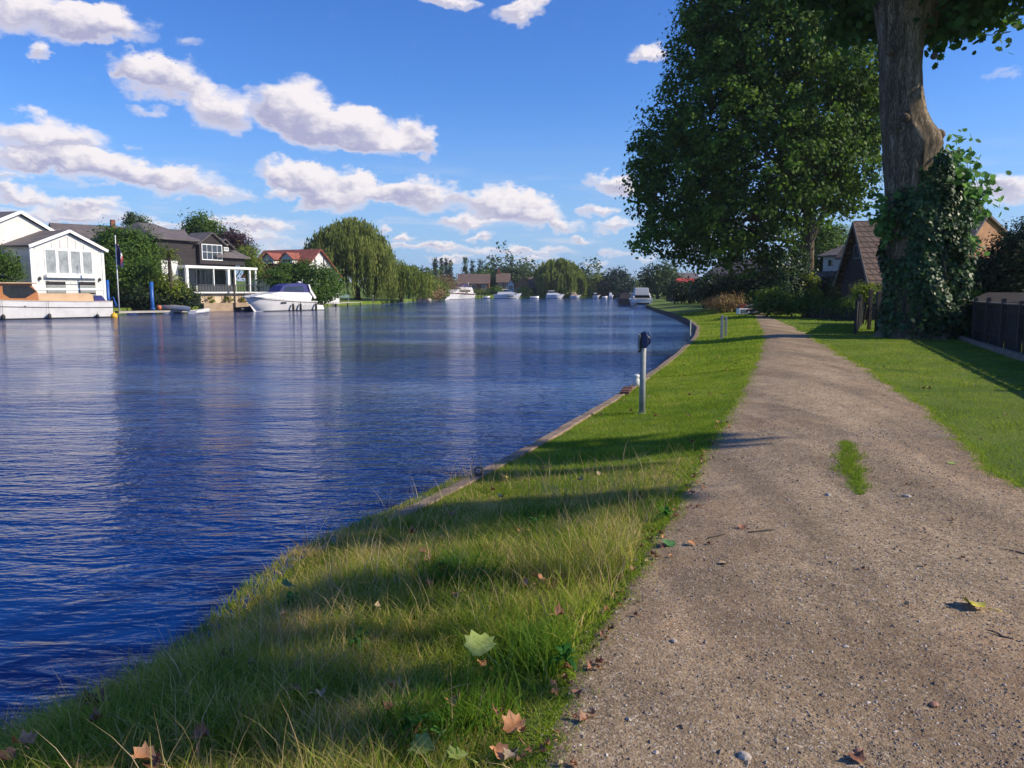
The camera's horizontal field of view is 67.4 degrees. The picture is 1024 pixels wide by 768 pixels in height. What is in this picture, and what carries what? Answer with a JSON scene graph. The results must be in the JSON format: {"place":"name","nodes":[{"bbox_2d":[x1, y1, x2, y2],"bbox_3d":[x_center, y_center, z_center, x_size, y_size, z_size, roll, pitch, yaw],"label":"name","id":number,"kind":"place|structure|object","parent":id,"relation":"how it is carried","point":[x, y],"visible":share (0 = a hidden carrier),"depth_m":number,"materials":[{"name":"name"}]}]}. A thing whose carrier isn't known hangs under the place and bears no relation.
{"place":"outdoors","nodes":[
{"label":"outdoors","id":0,"kind":"place"},
{"bbox_2d":[0,298,694,732],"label":"water","id":1,"kind":"structure","parent":0,"point":[160,474],"depth_m":11.94,"materials":[{"name":"blue liquid"}]},
{"bbox_2d":[0,282,112,319],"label":"cabin cruiser","id":2,"kind":"object","parent":1,"relation":"on","point":[22,300],"visible":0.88,"depth_m":59.68,"materials":[{"name":"white paint"}]},
{"bbox_2d":[2,286,35,297],"bbox_3d":[-38.464,-7.129,59.542,2.200,0.960,2.568,-7,10,-44],"label":"side window","id":3,"kind":"structure","parent":2,"relation":"in","point":[10,291],"depth_m":58.58,"materials":[{"name":"grey glass"}]},
{"bbox_2d":[115,310,198,313],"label":"pontoon","id":4,"kind":"object","parent":1,"relation":"on","point":[155,311],"visible":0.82,"depth_m":73.21,"materials":[{"name":"grey paint"}]},
{"bbox_2d":[155,305,190,310],"bbox_3d":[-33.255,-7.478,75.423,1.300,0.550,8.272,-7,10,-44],"label":"dinghy","id":5,"kind":"object","parent":4,"relation":"on","point":[176,307],"visible":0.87,"depth_m":74.37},
{"bbox_2d":[242,281,323,311],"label":"motor cruiser","id":6,"kind":"object","parent":1,"relation":"on","point":[298,295],"visible":0.92,"depth_m":83.56,"materials":[{"name":"white paint"}]},
{"bbox_2d":[424,275,455,299],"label":"tree","id":7,"kind":"object","parent":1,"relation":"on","point":[444,286],"visible":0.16,"depth_m":173.69,"materials":[{"name":"green plant"}]},
{"bbox_2d":[446,282,475,298],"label":"motor cruiser","id":8,"kind":"object","parent":1,"relation":"on","point":[458,295],"visible":0.67,"depth_m":203.90,"materials":[{"name":"white paint"}]},
{"bbox_2d":[494,289,521,298],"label":"motor cruiser","id":9,"kind":"object","parent":1,"relation":"on","point":[506,294],"visible":0.94,"depth_m":217.28,"materials":[{"name":"white paint"}]},
{"bbox_2d":[616,294,630,304],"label":"motor cruiser","id":10,"kind":"object","parent":1,"relation":"on","point":[622,299],"visible":0.66,"depth_m":115.62,"materials":[{"name":"black paint"}]},
{"bbox_2d":[629,288,652,306],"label":"motor cruiser","id":11,"kind":"object","parent":1,"relation":"on","point":[640,297],"visible":0.78,"depth_m":101.68,"materials":[{"name":"white paint"}]},
{"bbox_2d":[113,281,665,313],"bbox_3d":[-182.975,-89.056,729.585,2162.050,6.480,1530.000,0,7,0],"label":"bank","id":12,"kind":"structure","parent":0,"point":[365,300],"depth_m":147.59,"materials":[{"name":"green plant"}]},
{"bbox_2d":[0,240,29,281],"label":"shrub","id":13,"kind":"object","parent":12,"relation":"on","point":[13,270],"visible":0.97,"depth_m":63.07,"materials":[{"name":"green plant"}]},
{"bbox_2d":[0,210,54,281],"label":"white house","id":14,"kind":"structure","parent":12,"relation":"on","point":[14,225],"depth_m":67.14,"materials":[{"name":"white paint"}]},
{"bbox_2d":[0,230,108,299],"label":"boathouse","id":15,"kind":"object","parent":12,"relation":"on","point":[64,261],"visible":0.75,"depth_m":68.24,"materials":[{"name":"white wood"}]},
{"bbox_2d":[43,248,57,274],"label":"window","id":16,"kind":"structure","parent":15,"relation":"in","point":[50,256],"depth_m":67.09,"materials":[{"name":"white glass"}]},
{"bbox_2d":[46,281,65,292],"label":"boat door","id":17,"kind":"structure","parent":15,"relation":"in","point":[49,284],"depth_m":67.65,"materials":[{"name":"metal"}]},
{"bbox_2d":[56,249,69,274],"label":"window","id":18,"kind":"structure","parent":15,"relation":"in","point":[63,264],"depth_m":68.38,"materials":[{"name":"white glass"}]},
{"bbox_2d":[69,250,81,274],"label":"window","id":19,"kind":"structure","parent":15,"relation":"in","point":[74,255],"depth_m":69.66,"materials":[{"name":"white glass"}]},
{"bbox_2d":[81,251,93,274],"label":"window","id":20,"kind":"structure","parent":15,"relation":"in","point":[86,256],"depth_m":70.95,"materials":[{"name":"white glass"}]},
{"bbox_2d":[79,281,95,294],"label":"boat door","id":21,"kind":"structure","parent":15,"relation":"in","point":[86,284],"depth_m":71.05,"materials":[{"name":"metal"}]},
{"bbox_2d":[48,220,187,299],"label":"bungalow","id":22,"kind":"object","parent":12,"relation":"on","point":[81,229],"visible":0.06,"depth_m":92.37,"materials":[{"name":"grey tile"}]},
{"bbox_2d":[114,236,122,309],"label":"flagpole","id":23,"kind":"object","parent":12,"relation":"on","point":[119,259],"visible":1,"depth_m":69.14,"materials":[{"name":"white metal"}]},
{"bbox_2d":[85,217,182,306],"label":"shrub","id":24,"kind":"object","parent":12,"relation":"on","point":[140,259],"visible":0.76,"depth_m":78.93,"materials":[{"name":"green plant"}]},
{"bbox_2d":[117,211,152,226],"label":"tree","id":25,"kind":"object","parent":12,"relation":"on","point":[130,219],"visible":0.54,"depth_m":109.28,"materials":[{"name":"green plant"}]},
{"bbox_2d":[110,284,202,309],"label":"hedge","id":26,"kind":"object","parent":12,"relation":"on","point":[142,301],"visible":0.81,"depth_m":77.10,"materials":[{"name":"green plant"}]},
{"bbox_2d":[156,248,183,304],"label":"palm tree","id":27,"kind":"object","parent":12,"relation":"on","point":[169,255],"visible":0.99,"depth_m":77.07,"materials":[{"name":"green plant"}]},
{"bbox_2d":[141,270,201,302],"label":"shrub","id":28,"kind":"object","parent":12,"relation":"on","point":[162,281],"visible":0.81,"depth_m":77.61,"materials":[{"name":"green plant"}]},
{"bbox_2d":[89,222,266,291],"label":"timber house","id":29,"kind":"structure","parent":12,"relation":"on","point":[211,260],"depth_m":90.36,"materials":[{"name":"black wood"}]},
{"bbox_2d":[178,269,196,291],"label":"window","id":30,"kind":"structure","parent":29,"relation":"in","point":[192,272],"depth_m":90.56,"materials":[{"name":"grey glass"}]},
{"bbox_2d":[197,270,211,285],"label":"window","id":31,"kind":"structure","parent":29,"relation":"in","point":[203,276],"depth_m":92.40,"materials":[{"name":"grey glass"}]},
{"bbox_2d":[201,244,222,260],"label":"window","id":32,"kind":"structure","parent":29,"relation":"in","point":[209,251],"depth_m":90.94,"materials":[{"name":"white glass"}]},
{"bbox_2d":[214,270,230,285],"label":"window","id":33,"kind":"structure","parent":29,"relation":"in","point":[220,275],"depth_m":94.64,"materials":[{"name":"grey glass"}]},
{"bbox_2d":[172,207,232,238],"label":"tree","id":34,"kind":"object","parent":12,"relation":"on","point":[193,225],"visible":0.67,"depth_m":114.63,"materials":[{"name":"green plant"}]},
{"bbox_2d":[183,292,263,310],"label":"terrace","id":35,"kind":"structure","parent":12,"relation":"on","point":[218,301],"depth_m":83.87,"materials":[{"name":"beige stone"}]},
{"bbox_2d":[213,222,258,276],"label":"tree","id":36,"kind":"object","parent":12,"relation":"on","point":[232,238],"visible":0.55,"depth_m":109.50,"materials":[{"name":"purple plant"}]},
{"bbox_2d":[234,235,271,291],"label":"tree","id":37,"kind":"object","parent":12,"relation":"on","point":[253,261],"visible":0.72,"depth_m":105.26,"materials":[{"name":"green plant"}]},
{"bbox_2d":[247,256,313,290],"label":"shrub","id":38,"kind":"object","parent":12,"relation":"on","point":[270,272],"visible":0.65,"depth_m":96.85,"materials":[{"name":"green plant"}]},
{"bbox_2d":[241,249,341,303],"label":"red roofed house","id":39,"kind":"structure","parent":12,"relation":"on","point":[317,255],"depth_m":110.45,"materials":[{"name":"ceramic"}]},
{"bbox_2d":[259,259,349,306],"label":"hedge","id":40,"kind":"object","parent":12,"relation":"on","point":[325,287],"visible":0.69,"depth_m":98.13,"materials":[{"name":"green plant"}]},
{"bbox_2d":[303,216,399,299],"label":"weeping willow","id":41,"kind":"object","parent":12,"relation":"on","point":[354,250],"visible":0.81,"depth_m":127.93,"materials":[{"name":"green plant"}]},
{"bbox_2d":[365,258,439,301],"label":"weeping willow","id":42,"kind":"object","parent":12,"relation":"on","point":[413,282],"visible":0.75,"depth_m":137.94,"materials":[{"name":"green plant"}]},
{"bbox_2d":[415,286,445,300],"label":"shrub","id":43,"kind":"object","parent":12,"relation":"on","point":[437,292],"visible":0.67,"depth_m":164.89,"materials":[{"name":"green plant"}]},
{"bbox_2d":[433,270,476,294],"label":"shrub","id":44,"kind":"object","parent":12,"relation":"on","point":[455,284],"visible":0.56,"depth_m":200.07,"materials":[{"name":"green plant"}]},
{"bbox_2d":[457,274,490,290],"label":"brick house","id":45,"kind":"structure","parent":12,"relation":"on","point":[483,281],"depth_m":240.96,"materials":[{"name":"brown brick"}]},
{"bbox_2d":[496,268,510,288],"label":"brick house","id":46,"kind":"structure","parent":12,"relation":"on","point":[503,279],"depth_m":249.11,"materials":[{"name":"brown brick"}]},
{"bbox_2d":[486,259,535,285],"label":"tree","id":47,"kind":"object","parent":12,"relation":"on","point":[517,274],"visible":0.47,"depth_m":256.96,"materials":[{"name":"green plant"}]},
{"bbox_2d":[513,276,530,292],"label":"brick house","id":48,"kind":"structure","parent":12,"relation":"on","point":[523,281],"depth_m":238.02,"materials":[{"name":"grey tile"}]},
{"bbox_2d":[532,257,587,295],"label":"weeping willow","id":49,"kind":"object","parent":12,"relation":"on","point":[561,276],"visible":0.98,"depth_m":228.32,"materials":[{"name":"green plant"}]},
{"bbox_2d":[587,268,605,293],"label":"tree","id":50,"kind":"object","parent":12,"relation":"on","point":[590,280],"visible":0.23,"depth_m":241.67,"materials":[{"name":"green plant"}]},
{"bbox_2d":[592,265,639,297],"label":"tree","id":51,"kind":"object","parent":12,"relation":"on","point":[618,283],"visible":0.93,"depth_m":230.90,"materials":[{"name":"green plant"}]},
{"bbox_2d":[198,305,689,645],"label":"bank face","id":52,"kind":"object","parent":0,"point":[680,318],"visible":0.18,"depth_m":64.35},
{"bbox_2d":[0,0,1023,283],"label":"sky","id":53,"kind":"structure","parent":0,"point":[458,129],"materials":[{"name":"blue"}]},
{"bbox_2d":[14,298,1023,767],"bbox_3d":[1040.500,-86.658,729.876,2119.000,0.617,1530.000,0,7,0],"label":"ground","id":54,"kind":"structure","parent":0,"point":[696,306],"depth_m":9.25,"materials":[{"name":"green plant"}]},
{"bbox_2d":[0,438,701,767],"bbox_3d":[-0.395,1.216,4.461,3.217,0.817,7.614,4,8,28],"label":"rough grass","id":55,"kind":"structure","parent":54,"relation":"on","point":[162,698],"depth_m":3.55,"materials":[{"name":"green plant"}]},
{"bbox_2d":[0,743,27,759],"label":"fallen leaf","id":56,"kind":"object","parent":55,"relation":"on","point":[10,750],"visible":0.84,"depth_m":2.76,"materials":[{"name":"brown plant"}]},
{"bbox_2d":[11,729,38,748],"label":"fallen leaf","id":57,"kind":"object","parent":55,"relation":"on","point":[23,740],"visible":0.91,"depth_m":2.82,"materials":[{"name":"plant"}]},
{"bbox_2d":[131,740,169,767],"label":"fallen leaf","id":58,"kind":"object","parent":55,"relation":"on","point":[143,751],"visible":0.92,"depth_m":2.63,"materials":[{"name":"brown plant"}]},
{"bbox_2d":[143,751,160,767],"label":"fallen leaf","id":59,"kind":"object","parent":55,"relation":"on","point":[158,760],"visible":0.95,"depth_m":2.63,"materials":[{"name":"brown plant"}]},
{"bbox_2d":[192,719,210,751],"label":"fallen leaf","id":60,"kind":"object","parent":55,"relation":"on","point":[204,732],"visible":0.83,"depth_m":2.73,"materials":[{"name":"brown plant"}]},
{"bbox_2d":[407,729,445,754],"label":"fallen leaf","id":61,"kind":"object","parent":55,"relation":"on","point":[422,740],"visible":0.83,"depth_m":2.60,"materials":[{"name":"green plant"}]},
{"bbox_2d":[447,746,477,763],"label":"fallen leaf","id":62,"kind":"object","parent":55,"relation":"on","point":[460,754],"visible":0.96,"depth_m":2.54,"materials":[{"name":"green plant"}]},
{"bbox_2d":[464,629,500,666],"bbox_3d":[-0.119,1.101,3.214,0.150,0.028,0.241,-7,27,-28],"label":"fallen leaf","id":63,"kind":"object","parent":55,"relation":"on","point":[483,642],"visible":0.99,"depth_m":3.24,"materials":[{"name":"green plant"}]},
{"bbox_2d":[502,710,525,745],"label":"fallen leaf","id":64,"kind":"object","parent":55,"relation":"on","point":[513,722],"visible":1,"depth_m":2.74,"materials":[{"name":"brown plant"}]},
{"bbox_2d":[344,627,372,652],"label":"weed","id":65,"kind":"object","parent":54,"relation":"on","point":[358,635],"visible":0.81,"depth_m":3.61,"materials":[{"name":"green plant"}]},
{"bbox_2d":[400,711,443,736],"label":"weed","id":66,"kind":"object","parent":54,"relation":"on","point":[434,728],"visible":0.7,"depth_m":2.72,"materials":[{"name":"green plant"}]},
{"bbox_2d":[490,742,520,760],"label":"fallen leaf","id":67,"kind":"object","parent":54,"relation":"on","point":[498,752],"visible":0.86,"depth_m":2.57,"materials":[{"name":"brown plant"}]},
{"bbox_2d":[347,322,699,534],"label":"kerb","id":68,"kind":"structure","parent":54,"relation":"on","point":[572,423],"depth_m":8.94,"materials":[{"name":"concrete"}]},
{"bbox_2d":[311,363,753,564],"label":"lawn grass","id":69,"kind":"structure","parent":54,"relation":"on","point":[694,399],"depth_m":8.87,"materials":[{"name":"green plant"}]},
{"bbox_2d":[547,643,576,671],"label":"weed","id":70,"kind":"object","parent":54,"relation":"on","point":[566,648],"visible":0.95,"depth_m":3.18,"materials":[{"name":"green plant"}]},
{"bbox_2d":[638,331,650,412],"bbox_3d":[1.892,-0.060,11.021,0.186,1.389,0.180,2,7,14],"label":"lifeline post","id":71,"kind":"object","parent":54,"relation":"on","point":[644,338],"visible":0.98,"depth_m":10.97,"materials":[{"name":"metal"}]},
{"bbox_2d":[633,256,689,298],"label":"tree","id":72,"kind":"object","parent":54,"relation":"on","point":[657,281],"visible":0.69,"depth_m":147.37,"materials":[{"name":"green plant"}]},
{"bbox_2d":[657,276,708,304],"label":"bush","id":73,"kind":"object","parent":54,"relation":"on","point":[680,294],"visible":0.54,"depth_m":92.80,"materials":[{"name":"green plant"}]},
{"bbox_2d":[647,310,765,377],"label":"distant lawn grass","id":74,"kind":"structure","parent":54,"relation":"on","point":[712,332],"depth_m":23.40,"materials":[{"name":"green plant"}]},
{"bbox_2d":[695,291,752,313],"bbox_3d":[15.328,-5.812,55.078,4.432,1.804,4.406,0,7,0],"label":"shrub","id":75,"kind":"object","parent":54,"relation":"on","point":[726,303],"visible":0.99,"depth_m":54.25,"materials":[{"name":"brown plant"}]},
{"bbox_2d":[683,263,774,310],"bbox_3d":[17.916,-7.836,62.597,6.368,5.115,11.680,-2,7,-13],"label":"shrub","id":76,"kind":"object","parent":54,"relation":"on","point":[717,283],"visible":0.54,"depth_m":60.88,"materials":[{"name":"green plant"}]},
{"bbox_2d":[704,258,787,295],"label":"shrub","id":77,"kind":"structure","parent":54,"relation":"on","point":[725,272],"depth_m":76.31,"materials":[{"name":"plant"}]},
{"bbox_2d":[615,0,883,286],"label":"plane tree","id":78,"kind":"object","parent":54,"relation":"on","point":[812,169],"visible":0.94,"depth_m":52.80,"materials":[{"name":"green plant"}]},
{"bbox_2d":[743,284,817,317],"bbox_3d":[17.287,-5.186,48.801,4.625,2.339,10.612,3,7,21],"label":"shrub","id":79,"kind":"object","parent":54,"relation":"on","point":[778,302],"visible":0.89,"depth_m":45.22,"materials":[{"name":"green plant"}]},
{"bbox_2d":[745,241,818,312],"bbox_3d":[19.683,-7.422,55.474,5.019,6.103,4.923,0,7,0],"label":"shrub","id":80,"kind":"object","parent":54,"relation":"on","point":[785,276],"visible":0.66,"depth_m":54.97,"materials":[{"name":"green plant"}]},
{"bbox_2d":[800,272,823,299],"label":"shrub","id":81,"kind":"object","parent":54,"relation":"on","point":[813,289],"visible":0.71,"depth_m":54.84,"materials":[{"name":"green plant"}]},
{"bbox_2d":[766,313,874,330],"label":"verge grass","id":82,"kind":"structure","parent":54,"relation":"on","point":[831,323],"depth_m":35.64,"materials":[{"name":"green plant"}]},
{"bbox_2d":[793,218,849,288],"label":"tree","id":83,"kind":"object","parent":54,"relation":"on","point":[828,238],"visible":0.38,"depth_m":67.72,"materials":[{"name":"green plant"}]},
{"bbox_2d":[816,271,840,301],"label":"shrub","id":84,"kind":"object","parent":54,"relation":"on","point":[833,292],"visible":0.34,"depth_m":55.72,"materials":[{"name":"green plant"}]},
{"bbox_2d":[814,245,843,298],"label":"white house","id":85,"kind":"structure","parent":54,"relation":"on","point":[830,263],"depth_m":64.61,"materials":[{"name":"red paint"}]},
{"bbox_2d":[804,305,854,320],"bbox_3d":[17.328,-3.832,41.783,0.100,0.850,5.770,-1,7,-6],"label":"hedge","id":86,"kind":"object","parent":54,"relation":"on","point":[820,316],"visible":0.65,"depth_m":41.64,"materials":[{"name":"green plant"}]},
{"bbox_2d":[799,291,864,320],"bbox_3d":[17.484,-4.281,42.382,1.349,1.847,6.602,-1,7,-6],"label":"hedge","id":87,"kind":"object","parent":54,"relation":"on","point":[825,302],"visible":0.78,"depth_m":42.02,"materials":[{"name":"green plant"}]},
{"bbox_2d":[833,221,882,319],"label":"barn","id":88,"kind":"structure","parent":54,"relation":"on","point":[858,261],"depth_m":42.71,"materials":[{"name":"brown tile"}]},
{"bbox_2d":[853,298,863,334],"bbox_3d":[14.485,-2.899,32.007,0.090,1.350,10.451,3,8,25],"label":"dark fence","id":89,"kind":"object","parent":54,"relation":"on","point":[858,319],"visible":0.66,"depth_m":29.57,"materials":[{"name":"grey wood"}]},
{"bbox_2d":[847,278,879,323],"bbox_3d":[16.450,-3.800,35.708,1.762,2.247,2.197,0,7,0],"label":"shrub","id":90,"kind":"object","parent":54,"relation":"on","point":[863,289],"visible":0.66,"depth_m":35.45,"materials":[{"name":"green plant"}]},
{"bbox_2d":[867,289,872,329],"bbox_3d":[14.155,-2.847,30.378,0.120,1.840,0.120,0,7,0],"label":"stake","id":91,"kind":"object","parent":54,"relation":"on","point":[870,302],"visible":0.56,"depth_m":30.32,"materials":[{"name":"wood"}]},
{"bbox_2d":[874,290,881,330],"bbox_3d":[14.008,-2.690,29.390,0.160,1.766,0.160,0,7,0],"label":"stake","id":92,"kind":"object","parent":54,"relation":"on","point":[878,299],"visible":0.42,"depth_m":29.35,"materials":[{"name":"brown wood"}]},
{"bbox_2d":[773,0,1023,339],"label":"plane tree","id":93,"kind":"object","parent":54,"relation":"on","point":[912,134],"visible":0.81,"depth_m":24.32,"materials":[{"name":"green plant"}]},
{"bbox_2d":[875,147,985,339],"bbox_3d":[13.734,-4.286,25.205,3.717,6.767,2.903,0,7,0],"label":"ivy","id":94,"kind":"object","parent":93,"relation":"attached to","point":[935,217],"visible":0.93,"depth_m":24.42,"materials":[{"name":"green plant"}]},
{"bbox_2d":[863,128,1011,262],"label":"sucker shoots","id":95,"kind":"object","parent":93,"relation":"attached to","point":[881,221],"visible":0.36,"depth_m":24.79,"materials":[{"name":"green plant"}]},
{"bbox_2d":[835,206,1018,259],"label":"brick house","id":96,"kind":"structure","parent":54,"relation":"on","point":[991,224],"depth_m":51.64,"materials":[{"name":"orange brick"}]},
{"bbox_2d":[960,281,994,297],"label":"shrub","id":97,"kind":"object","parent":54,"relation":"on","point":[978,293],"visible":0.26,"depth_m":26.07,"materials":[{"name":"green plant"}]},
{"bbox_2d":[956,335,1023,361],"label":"timber edging","id":98,"kind":"object","parent":54,"relation":"on","point":[1019,356],"visible":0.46,"depth_m":19.59,"materials":[{"name":"wood"}]},
{"bbox_2d":[963,298,1023,353],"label":"garden fence","id":99,"kind":"object","parent":54,"relation":"on","point":[1011,327],"visible":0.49,"depth_m":20.92,"materials":[{"name":"black wood"}]},
{"bbox_2d":[965,216,1023,293],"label":"shrub","id":100,"kind":"object","parent":54,"relation":"on","point":[1004,272],"visible":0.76,"depth_m":26.14,"materials":[{"name":"green plant"}]},
{"bbox_2d":[968,292,1023,339],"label":"cold frame","id":101,"kind":"object","parent":54,"relation":"on","point":[1013,297],"visible":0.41,"depth_m":24.31,"materials":[{"name":"grey wood"}]},
{"bbox_2d":[526,311,1023,767],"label":"path","id":102,"kind":"structure","parent":0,"point":[686,658],"depth_m":3.77,"materials":[{"name":"beige gravel"}]},
{"bbox_2d":[714,336,959,442],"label":"coarse gravel","id":103,"kind":"structure","parent":102,"relation":"on","point":[823,402],"depth_m":10.13,"materials":[{"name":"grey gravel"}]},
{"bbox_2d":[821,439,878,494],"bbox_3d":[3.002,0.687,6.840,0.484,0.087,2.286,3,8,24],"label":"grass strip","id":104,"kind":"object","parent":102,"relation":"on","point":[849,461],"depth_m":6.63,"materials":[{"name":"green plant"}]},
{"bbox_2d":[848,749,872,767],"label":"fallen leaf","id":105,"kind":"object","parent":102,"relation":"on","point":[859,757],"visible":1,"depth_m":2.53,"materials":[{"name":"brown plant"}]},
{"bbox_2d":[795,327,1023,487],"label":"verge grass","id":106,"kind":"structure","parent":0,"point":[896,342],"depth_m":14.51,"materials":[{"name":"green plant"}]},
{"label":"terrain","id":107,"kind":"structure","parent":0,"visible":0},
{"bbox_2d":[236,240,792,292],"bbox_3d":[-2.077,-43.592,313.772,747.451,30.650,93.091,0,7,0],"label":"distant wood","id":108,"kind":"object","parent":107,"relation":"on","point":[439,272],"visible":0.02,"depth_m":297.62,"materials":[{"name":"green plant"}]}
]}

